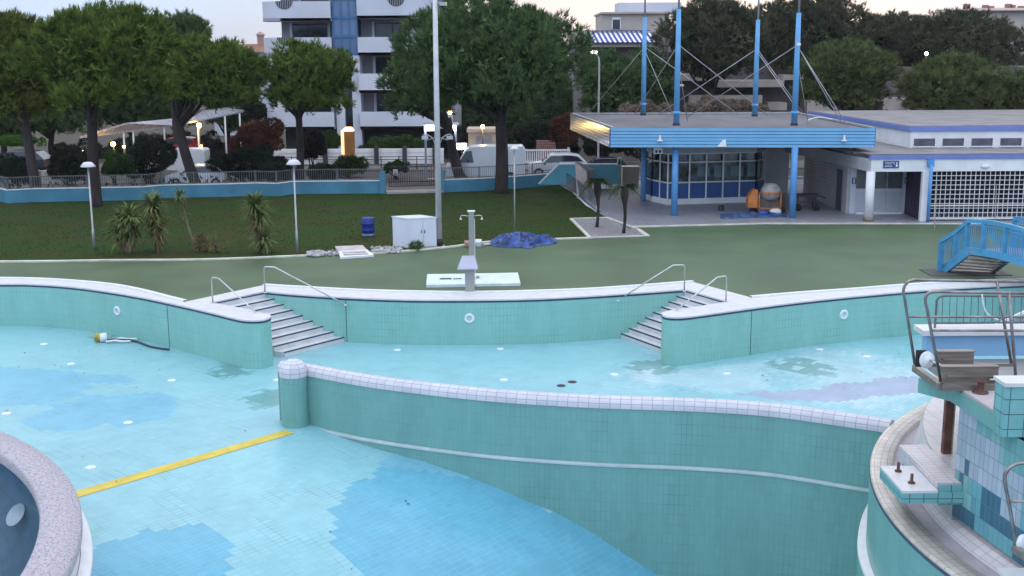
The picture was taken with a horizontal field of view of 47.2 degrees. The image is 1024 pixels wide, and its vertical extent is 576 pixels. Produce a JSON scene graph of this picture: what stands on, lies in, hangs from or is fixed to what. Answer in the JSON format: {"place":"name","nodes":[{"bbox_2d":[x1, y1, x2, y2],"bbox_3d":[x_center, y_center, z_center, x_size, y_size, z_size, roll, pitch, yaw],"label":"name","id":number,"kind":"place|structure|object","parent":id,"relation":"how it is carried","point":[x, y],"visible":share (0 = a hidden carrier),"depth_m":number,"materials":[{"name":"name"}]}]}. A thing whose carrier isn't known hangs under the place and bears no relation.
{"place":"outdoors","nodes":[
{"label":"outdoors","id":0,"kind":"place"},
{"bbox_2d":[214,32,285,135],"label":"house","id":1,"kind":"structure","parent":0,"point":[259,45],"depth_m":124.21,"materials":[{"name":"ceramic"}]},
{"bbox_2d":[0,185,604,259],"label":"lawn","id":2,"kind":"structure","parent":0,"point":[306,225],"depth_m":57.77,"materials":[{"name":"green plant"}]},
{"bbox_2d":[0,0,185,206],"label":"umbrella pine","id":3,"kind":"object","parent":2,"relation":"on","point":[95,54],"visible":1,"depth_m":60.43,"materials":[{"name":"green plant"}]},
{"bbox_2d":[102,202,148,255],"bbox_3d":[-16.001,-2.453,48.578,2.372,2.388,1.802,4,12,18],"label":"yucca","id":4,"kind":"object","parent":2,"relation":"on","point":[130,219],"visible":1,"depth_m":48.43,"materials":[{"name":"green plant"}]},
{"bbox_2d":[0,174,283,188],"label":"ground cover","id":5,"kind":"object","parent":2,"relation":"on","point":[170,180],"visible":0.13,"depth_m":68.10,"materials":[{"name":"green plant"}]},
{"bbox_2d":[133,187,174,251],"bbox_3d":[-14.910,-2.795,49.066,2.038,2.838,2.105,0,11,0],"label":"yucca","id":6,"kind":"object","parent":2,"relation":"on","point":[155,215],"visible":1,"depth_m":48.85,"materials":[{"name":"green plant"}]},
{"bbox_2d":[238,189,277,253],"bbox_3d":[-10.493,-2.602,48.564,2.027,2.944,1.920,0,11,0],"label":"yucca","id":7,"kind":"object","parent":2,"relation":"on","point":[257,210],"visible":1,"depth_m":48.45,"materials":[{"name":"green plant"}]},
{"bbox_2d":[379,164,444,193],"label":"gate","id":8,"kind":"structure","parent":2,"relation":"on","point":[382,177],"depth_m":69.33,"materials":[{"name":"metal"}]},
{"bbox_2d":[391,215,436,247],"bbox_3d":[-4.159,-2.411,50.132,1.786,1.290,1.007,-4,12,-18],"label":"cabinet","id":9,"kind":"object","parent":2,"relation":"on","point":[407,229],"visible":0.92,"depth_m":49.83,"materials":[{"name":"white metal"}]},
{"bbox_2d":[422,0,452,246],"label":"tall pole","id":10,"kind":"object","parent":2,"relation":"on","point":[437,143],"visible":1,"depth_m":49.23,"materials":[{"name":"metal"}]},
{"bbox_2d":[386,0,600,193],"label":"umbrella pine","id":11,"kind":"object","parent":2,"relation":"on","point":[497,54],"visible":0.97,"depth_m":64.62,"materials":[{"name":"green plant"}]},
{"bbox_2d":[533,170,600,211],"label":"ramp railing","id":12,"kind":"object","parent":2,"relation":"on","point":[584,198],"visible":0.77,"depth_m":65.05,"materials":[{"name":"grey metal"}]},
{"bbox_2d":[262,0,461,157],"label":"apartment building","id":13,"kind":"structure","parent":0,"point":[362,30],"depth_m":94.05,"materials":[{"name":"paint"}]},
{"bbox_2d":[289,23,330,36],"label":"window","id":14,"kind":"structure","parent":13,"relation":"in","point":[304,30],"depth_m":94.82,"materials":[{"name":"grey glass"}]},
{"bbox_2d":[372,22,412,36],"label":"window","id":15,"kind":"structure","parent":13,"relation":"in","point":[378,29],"depth_m":94.82,"materials":[{"name":"grey glass"}]},
{"bbox_2d":[4,170,803,186],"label":"road","id":16,"kind":"structure","parent":0,"point":[800,175],"depth_m":81.54,"materials":[{"name":"grey asphalt"}]},
{"bbox_2d":[3,149,49,169],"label":"parked car","id":17,"kind":"object","parent":16,"relation":"on","point":[42,158],"visible":0.32,"depth_m":81.57,"materials":[{"name":"paint"}]},
{"bbox_2d":[41,170,177,183],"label":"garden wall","id":18,"kind":"structure","parent":16,"relation":"on","point":[124,180],"depth_m":79.09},
{"bbox_2d":[126,136,178,183],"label":"shrub","id":19,"kind":"object","parent":16,"relation":"on","point":[164,159],"visible":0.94,"depth_m":76.18,"materials":[{"name":"green plant"}]},
{"bbox_2d":[148,147,209,170],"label":"van","id":20,"kind":"object","parent":16,"relation":"on","point":[200,155],"visible":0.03,"depth_m":82.50,"materials":[{"name":"white paint"}]},
{"bbox_2d":[165,164,232,183],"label":"parked car","id":21,"kind":"object","parent":16,"relation":"on","point":[200,167],"visible":0.43,"depth_m":76.38,"materials":[{"name":"white paint"}]},
{"bbox_2d":[205,143,288,182],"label":"shrub","id":22,"kind":"object","parent":16,"relation":"on","point":[223,161],"visible":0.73,"depth_m":75.74,"materials":[{"name":"green plant"}]},
{"bbox_2d":[303,128,327,164],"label":"shrub","id":23,"kind":"object","parent":16,"relation":"on","point":[316,149],"visible":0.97,"depth_m":82.28,"materials":[{"name":"purple plant"}]},
{"bbox_2d":[446,144,524,176],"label":"van","id":24,"kind":"object","parent":16,"relation":"on","point":[477,155],"visible":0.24,"depth_m":77.42,"materials":[{"name":"white paint"}]},
{"bbox_2d":[528,152,586,173],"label":"parked car","id":25,"kind":"object","parent":16,"relation":"on","point":[565,157],"visible":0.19,"depth_m":78.55,"materials":[{"name":"white paint"}]},
{"bbox_2d":[12,160,803,192],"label":"pavement","id":26,"kind":"structure","parent":0,"point":[638,163],"depth_m":86.60,"materials":[{"name":"grey concrete"}]},
{"bbox_2d":[0,105,862,163],"bbox_3d":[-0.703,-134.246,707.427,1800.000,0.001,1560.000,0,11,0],"label":"ground","id":27,"kind":"structure","parent":0,"point":[72,138],"depth_m":121.19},
{"bbox_2d":[0,152,28,185],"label":"shrub","id":28,"kind":"object","parent":27,"relation":"on","point":[11,165],"visible":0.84,"depth_m":73.25,"materials":[{"name":"green plant"}]},
{"bbox_2d":[0,113,44,154],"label":"umbrella pine","id":29,"kind":"object","parent":27,"relation":"on","point":[8,126],"visible":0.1,"depth_m":96.58,"materials":[{"name":"green plant"}]},
{"bbox_2d":[0,134,47,154],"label":"hedge","id":30,"kind":"object","parent":27,"relation":"on","point":[11,140],"visible":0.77,"depth_m":87.03,"materials":[{"name":"green plant"}]},
{"bbox_2d":[0,7,69,186],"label":"umbrella pine","id":31,"kind":"object","parent":27,"relation":"on","point":[22,99],"visible":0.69,"depth_m":68.04,"materials":[{"name":"green plant"}]},
{"bbox_2d":[15,84,105,154],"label":"umbrella pine","id":32,"kind":"object","parent":27,"relation":"on","point":[72,119],"visible":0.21,"depth_m":97.30,"materials":[{"name":"green plant"}]},
{"bbox_2d":[47,141,86,185],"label":"shrub","id":33,"kind":"object","parent":27,"relation":"on","point":[60,149],"visible":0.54,"depth_m":75.52,"materials":[{"name":"green plant"}]},
{"bbox_2d":[56,154,87,185],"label":"shrub","id":34,"kind":"object","parent":27,"relation":"on","point":[69,165],"visible":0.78,"depth_m":72.89,"materials":[{"name":"green plant"}]},
{"bbox_2d":[100,148,137,186],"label":"shrub","id":35,"kind":"object","parent":27,"relation":"on","point":[123,162],"visible":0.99,"depth_m":73.98,"materials":[{"name":"green plant"}]},
{"bbox_2d":[80,119,171,150],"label":"carport","id":36,"kind":"object","parent":27,"relation":"on","point":[132,127],"visible":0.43,"depth_m":85.95,"materials":[{"name":"white paint"}]},
{"bbox_2d":[84,87,196,139],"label":"umbrella pine","id":37,"kind":"object","parent":27,"relation":"on","point":[145,108],"visible":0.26,"depth_m":99.83,"materials":[{"name":"green plant"}]},
{"bbox_2d":[77,129,246,158],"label":"hedge","id":38,"kind":"object","parent":27,"relation":"on","point":[214,145],"visible":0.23,"depth_m":98.02,"materials":[{"name":"green plant"}]},
{"bbox_2d":[150,7,213,138],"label":"umbrella pine","id":39,"kind":"object","parent":27,"relation":"on","point":[188,22],"visible":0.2,"depth_m":86.71,"materials":[{"name":"green plant"}]},
{"bbox_2d":[0,168,381,202],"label":"fence","id":40,"kind":"object","parent":27,"relation":"on","point":[30,193],"visible":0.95,"depth_m":67.55,"materials":[{"name":"blue metal"}]},
{"bbox_2d":[159,30,271,182],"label":"umbrella pine","id":41,"kind":"object","parent":27,"relation":"on","point":[218,73],"visible":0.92,"depth_m":70.65,"materials":[{"name":"green plant"}]},
{"bbox_2d":[186,106,246,152],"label":"carport","id":42,"kind":"object","parent":27,"relation":"on","point":[208,114],"visible":0.56,"depth_m":90.12,"materials":[{"name":"white paint"}]},
{"bbox_2d":[204,64,264,152],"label":"umbrella pine","id":43,"kind":"object","parent":27,"relation":"on","point":[232,123],"visible":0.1,"depth_m":96.30,"materials":[{"name":"green plant"}]},
{"bbox_2d":[227,116,285,152],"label":"shrub","id":44,"kind":"object","parent":27,"relation":"on","point":[273,135],"visible":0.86,"depth_m":84.80,"materials":[{"name":"red plant"}]},
{"bbox_2d":[238,100,279,150],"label":"shrub","id":45,"kind":"object","parent":27,"relation":"on","point":[262,113],"visible":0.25,"depth_m":95.61,"materials":[{"name":"green plant"}]},
{"bbox_2d":[247,158,299,182],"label":"shrub","id":46,"kind":"object","parent":27,"relation":"on","point":[280,165],"visible":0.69,"depth_m":73.83,"materials":[{"name":"green plant"}]},
{"bbox_2d":[253,35,359,179],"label":"umbrella pine","id":47,"kind":"object","parent":27,"relation":"on","point":[302,77],"visible":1,"depth_m":73.34,"materials":[{"name":"green plant"}]},
{"bbox_2d":[306,161,335,180],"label":"shrub","id":48,"kind":"object","parent":27,"relation":"on","point":[320,165],"visible":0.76,"depth_m":73.58,"materials":[{"name":"green plant"}]},
{"bbox_2d":[341,127,354,165],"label":"phone booth","id":49,"kind":"object","parent":27,"relation":"on","point":[348,141],"visible":0.74,"depth_m":87.56,"materials":[{"name":"orange"}]},
{"bbox_2d":[331,154,369,177],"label":"shrub","id":50,"kind":"object","parent":27,"relation":"on","point":[342,161],"visible":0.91,"depth_m":81.43,"materials":[{"name":"green plant"}]},
{"bbox_2d":[273,146,443,163],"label":"garden wall","id":51,"kind":"structure","parent":27,"relation":"on","point":[375,151],"depth_m":90.73,"materials":[{"name":"white paint"}]},
{"bbox_2d":[356,134,424,148],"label":"hedge","id":52,"kind":"object","parent":27,"relation":"on","point":[389,141],"visible":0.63,"depth_m":91.48,"materials":[{"name":"green plant"}]},
{"bbox_2d":[373,54,464,178],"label":"umbrella pine","id":53,"kind":"object","parent":27,"relation":"on","point":[399,73],"visible":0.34,"depth_m":75.11,"materials":[{"name":"green plant"}]},
{"bbox_2d":[440,121,514,156],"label":"hedge","id":54,"kind":"object","parent":27,"relation":"on","point":[461,130],"visible":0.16,"depth_m":95.78,"materials":[{"name":"green plant"}]},
{"bbox_2d":[467,126,495,145],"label":"kiosk","id":55,"kind":"object","parent":27,"relation":"on","point":[475,135],"visible":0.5,"depth_m":89.46,"materials":[{"name":"paint"}]},
{"bbox_2d":[441,161,558,191],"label":"fence","id":56,"kind":"object","parent":27,"relation":"on","point":[479,183],"visible":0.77,"depth_m":70.23,"materials":[{"name":"blue metal"}]},
{"bbox_2d":[465,98,536,142],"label":"umbrella pine","id":57,"kind":"object","parent":27,"relation":"on","point":[518,113],"visible":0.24,"depth_m":109.54,"materials":[{"name":"green plant"}]},
{"bbox_2d":[513,119,582,154],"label":"hedge","id":58,"kind":"object","parent":27,"relation":"on","point":[525,135],"visible":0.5,"depth_m":98.91,"materials":[{"name":"green plant"}]},
{"bbox_2d":[525,77,572,136],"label":"umbrella pine","id":59,"kind":"object","parent":27,"relation":"on","point":[550,106],"visible":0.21,"depth_m":116.42,"materials":[{"name":"green plant"}]},
{"bbox_2d":[548,112,580,151],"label":"shrub","id":60,"kind":"object","parent":27,"relation":"on","point":[565,139],"visible":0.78,"depth_m":86.87,"materials":[{"name":"red plant"}]},
{"bbox_2d":[573,45,640,155],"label":"umbrella pine","id":61,"kind":"object","parent":27,"relation":"on","point":[613,65],"visible":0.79,"depth_m":89.54,"materials":[{"name":"green plant"}]},
{"bbox_2d":[579,135,640,158],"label":"shrub","id":62,"kind":"object","parent":27,"relation":"on","point":[589,146],"visible":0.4,"depth_m":89.24,"materials":[{"name":"green plant"}]},
{"bbox_2d":[569,2,683,141],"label":"terrace building","id":63,"kind":"structure","parent":27,"relation":"on","point":[621,27],"depth_m":112.13,"materials":[{"name":"white paint"}]},
{"bbox_2d":[617,98,673,160],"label":"shrub","id":64,"kind":"object","parent":27,"relation":"on","point":[652,106],"visible":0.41,"depth_m":86.85,"materials":[{"name":"brown plant"}]},
{"bbox_2d":[624,43,681,112],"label":"umbrella pine","id":65,"kind":"object","parent":27,"relation":"on","point":[655,94],"visible":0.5,"depth_m":93.12,"materials":[{"name":"green plant"}]},
{"bbox_2d":[649,0,772,110],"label":"umbrella pine","id":66,"kind":"object","parent":27,"relation":"on","point":[717,37],"visible":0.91,"depth_m":91.84,"materials":[{"name":"green plant"}]},
{"bbox_2d":[683,93,770,111],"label":"shrub","id":67,"kind":"object","parent":27,"relation":"on","point":[729,103],"visible":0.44,"depth_m":86.66,"materials":[{"name":"brown plant"}]},
{"bbox_2d":[751,0,876,74],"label":"umbrella pine","id":68,"kind":"object","parent":27,"relation":"on","point":[826,20],"visible":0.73,"depth_m":102.61,"materials":[{"name":"green plant"}]},
{"bbox_2d":[668,65,1023,113],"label":"stepped building","id":69,"kind":"structure","parent":27,"relation":"on","point":[773,96],"depth_m":104.81,"materials":[{"name":"concrete"}]},
{"bbox_2d":[787,33,905,110],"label":"umbrella pine","id":70,"kind":"object","parent":27,"relation":"on","point":[852,76],"visible":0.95,"depth_m":80.84,"materials":[{"name":"green plant"}]},
{"bbox_2d":[856,8,947,65],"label":"umbrella pine","id":71,"kind":"object","parent":27,"relation":"on","point":[887,27],"visible":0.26,"depth_m":110.08,"materials":[{"name":"green plant"}]},
{"bbox_2d":[888,45,1014,109],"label":"umbrella pine","id":72,"kind":"object","parent":27,"relation":"on","point":[953,80],"visible":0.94,"depth_m":76.88,"materials":[{"name":"green plant"}]},
{"bbox_2d":[891,4,1023,66],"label":"umbrella pine","id":73,"kind":"object","parent":27,"relation":"on","point":[960,30],"visible":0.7,"depth_m":106.55,"materials":[{"name":"green plant"}]},
{"bbox_2d":[997,66,1023,109],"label":"umbrella pine","id":74,"kind":"object","parent":27,"relation":"on","point":[1014,97],"visible":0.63,"depth_m":78.18,"materials":[{"name":"green plant"}]},
{"bbox_2d":[0,326,1023,575],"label":"pool floor","id":75,"kind":"structure","parent":0,"point":[310,500],"depth_m":29.60,"materials":[{"name":"tile"}]},
{"bbox_2d":[0,431,92,575],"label":"round basin","id":76,"kind":"object","parent":75,"relation":"on","point":[44,529],"visible":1,"depth_m":21.29,"materials":[{"name":"stone"}]},
{"bbox_2d":[0,277,272,368],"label":"pool wall","id":77,"kind":"structure","parent":75,"relation":"on","point":[230,335],"depth_m":40.11,"materials":[{"name":"teal tile"}]},
{"bbox_2d":[76,430,292,496],"bbox_3d":[-9.308,4.522,26.782,0.406,0.001,10.454,10,15,41],"label":"lane marking","id":78,"kind":"object","parent":75,"relation":"on","point":[150,472],"visible":0.8,"depth_m":28.23,"materials":[{"name":"yellow tile"}]},
{"bbox_2d":[217,293,344,356],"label":"pool stairs","id":79,"kind":"structure","parent":75,"relation":"on","point":[292,334],"depth_m":39.61,"materials":[{"name":"white tile"}]},
{"bbox_2d":[263,280,693,344],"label":"pool wall","id":80,"kind":"structure","parent":75,"relation":"on","point":[429,317],"depth_m":39.68,"materials":[{"name":"teal tile"}]},
{"bbox_2d":[457,256,477,291],"bbox_3d":[-1.510,-0.454,40.237,0.700,1.250,0.500,0,11,0],"label":"starting block","id":81,"kind":"object","parent":80,"relation":"on","point":[468,265],"visible":1,"depth_m":40.13,"materials":[{"name":"white concrete"}]},
{"bbox_2d":[277,358,893,575],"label":"dividing wall","id":82,"kind":"structure","parent":75,"relation":"on","point":[674,486],"depth_m":28.13,"materials":[{"name":"teal tile"}]},
{"bbox_2d":[621,291,722,352],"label":"pool stairs","id":83,"kind":"structure","parent":75,"relation":"on","point":[647,333],"depth_m":39.87,"materials":[{"name":"white tile"}]},
{"bbox_2d":[661,278,1023,365],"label":"pool wall","id":84,"kind":"structure","parent":75,"relation":"on","point":[737,325],"depth_m":39.11,"materials":[{"name":"teal tile"}]},
{"bbox_2d":[856,358,1023,575],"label":"diving basin edge","id":85,"kind":"object","parent":75,"relation":"on","point":[896,537],"visible":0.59,"depth_m":20.80,"materials":[{"name":"teal tile"}]},
{"bbox_2d":[880,324,1023,575],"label":"diving tower","id":86,"kind":"structure","parent":85,"relation":"on","point":[965,460],"depth_m":19.85,"materials":[{"name":"tile"}]},
{"bbox_2d":[902,278,1023,394],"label":"springboard stand","id":87,"kind":"object","parent":86,"relation":"on","point":[959,370],"visible":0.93,"depth_m":19.80,"materials":[{"name":"metal"}]},
{"bbox_2d":[934,294,1023,327],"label":"balustrade","id":88,"kind":"object","parent":86,"relation":"on","point":[957,296],"visible":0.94,"depth_m":22.63,"materials":[{"name":"grey metal"}]},
{"bbox_2d":[1003,461,1023,559],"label":"springboard stand","id":89,"kind":"object","parent":86,"relation":"on","point":[1017,548],"visible":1,"depth_m":17.16,"materials":[{"name":"metal"}]},
{"bbox_2d":[0,225,1023,300],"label":"green deck","id":90,"kind":"structure","parent":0,"point":[747,260],"depth_m":45.80,"materials":[{"name":"green concrete"}]},
{"bbox_2d":[0,237,591,262],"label":"kerb","id":91,"kind":"structure","parent":90,"relation":"on","point":[192,259],"depth_m":47.29,"materials":[{"name":"concrete"}]},
{"bbox_2d":[426,210,520,287],"bbox_3d":[-1.426,-1.517,42.359,3.444,2.592,2.249,0,11,0],"label":"shower","id":92,"kind":"object","parent":90,"relation":"on","point":[481,279],"visible":0.98,"depth_m":42.16,"materials":[{"name":"silver metal"}]},
{"bbox_2d":[488,231,556,248],"bbox_3d":[0.444,-2.236,51.130,2.710,0.466,3.252,10,15,40],"label":"tarpaulin","id":93,"kind":"object","parent":90,"relation":"on","point":[527,240],"visible":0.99,"depth_m":50.48,"materials":[{"name":"blue plastic"}]},
{"bbox_2d":[629,223,1022,226],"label":"kerb","id":94,"kind":"structure","parent":90,"relation":"on","point":[805,223],"depth_m":55.76,"materials":[{"name":"concrete"}]},
{"bbox_2d":[919,269,1011,275],"bbox_3d":[16.891,-0.585,43.754,3.000,0.020,1.300,0,11,0],"label":"bridge footing","id":95,"kind":"object","parent":90,"relation":"on","point":[932,272],"visible":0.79,"depth_m":43.45,"materials":[{"name":"concrete"}]},
{"bbox_2d":[936,216,1023,273],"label":"footbridge","id":96,"kind":"object","parent":95,"relation":"on","point":[1005,254],"visible":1,"depth_m":42.26,"materials":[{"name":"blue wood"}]},
{"bbox_2d":[0,0,1023,43],"label":"sky","id":97,"kind":"structure","parent":0,"point":[240,18],"materials":[{"name":"white"}]},
{"bbox_2d":[574,218,649,238],"bbox_3d":[4.533,-2.710,55.335,2.666,0.325,6.299,-2,12,-6],"label":"gravel bed","id":98,"kind":"object","parent":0,"point":[607,227],"visible":0.63,"depth_m":54.87,"materials":[{"name":"grey gravel"}]},
{"bbox_2d":[579,178,617,226],"bbox_3d":[4.060,-4.015,55.118,1.825,2.390,1.659,0,11,0],"label":"palm","id":99,"kind":"object","parent":98,"relation":"on","point":[597,182],"visible":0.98,"depth_m":54.82,"materials":[{"name":"plant"}]},
{"bbox_2d":[608,183,642,232],"bbox_3d":[5.095,-3.622,53.290,1.532,2.337,1.432,10,15,42],"label":"palm","id":100,"kind":"object","parent":98,"relation":"on","point":[624,193],"visible":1,"depth_m":53.07,"materials":[{"name":"plant"}]},
{"bbox_2d":[589,179,1023,228],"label":"terrace","id":101,"kind":"structure","parent":0,"point":[641,213],"depth_m":59.09,"materials":[{"name":"grey concrete"}]},
{"bbox_2d":[538,163,617,184],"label":"ramp wall","id":102,"kind":"structure","parent":101,"relation":"on","point":[556,175],"depth_m":70.55,"materials":[{"name":"teal paint"}]},
{"bbox_2d":[575,161,593,198],"bbox_3d":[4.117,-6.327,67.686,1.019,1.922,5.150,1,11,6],"label":"sign","id":103,"kind":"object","parent":101,"relation":"on","point":[584,172],"depth_m":67.14,"materials":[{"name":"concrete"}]},
{"bbox_2d":[621,165,639,185],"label":"planter","id":104,"kind":"object","parent":101,"relation":"on","point":[629,173],"visible":0.86,"depth_m":71.89,"materials":[{"name":"concrete"}]},
{"bbox_2d":[646,147,765,204],"bbox_3d":[10.700,-7.087,67.395,6.711,3.420,9.267,0,11,0],"label":"ticket kiosk","id":105,"kind":"object","parent":101,"relation":"on","point":[707,175],"visible":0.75,"depth_m":63.52,"materials":[{"name":"blue glass"}]},
{"bbox_2d":[570,0,875,217],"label":"canopy","id":106,"kind":"object","parent":101,"relation":"on","point":[794,129],"visible":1,"depth_m":59.41,"materials":[{"name":"metal"}]},
{"bbox_2d":[746,183,784,212],"bbox_3d":[12.898,-4.516,59.459,1.936,1.537,1.079,0,11,0],"label":"cement mixer","id":107,"kind":"object","parent":101,"relation":"on","point":[770,193],"visible":0.96,"depth_m":59.27,"materials":[{"name":"orange paint"}]},
{"bbox_2d":[762,110,1023,221],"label":"changing rooms","id":108,"kind":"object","parent":101,"relation":"on","point":[966,161],"visible":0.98,"depth_m":59.29,"materials":[{"name":"white paint"}]},
{"bbox_2d":[937,4,1023,52],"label":"building","id":109,"kind":"structure","parent":0,"point":[1015,13],"depth_m":185.37,"materials":[{"name":"paint"}]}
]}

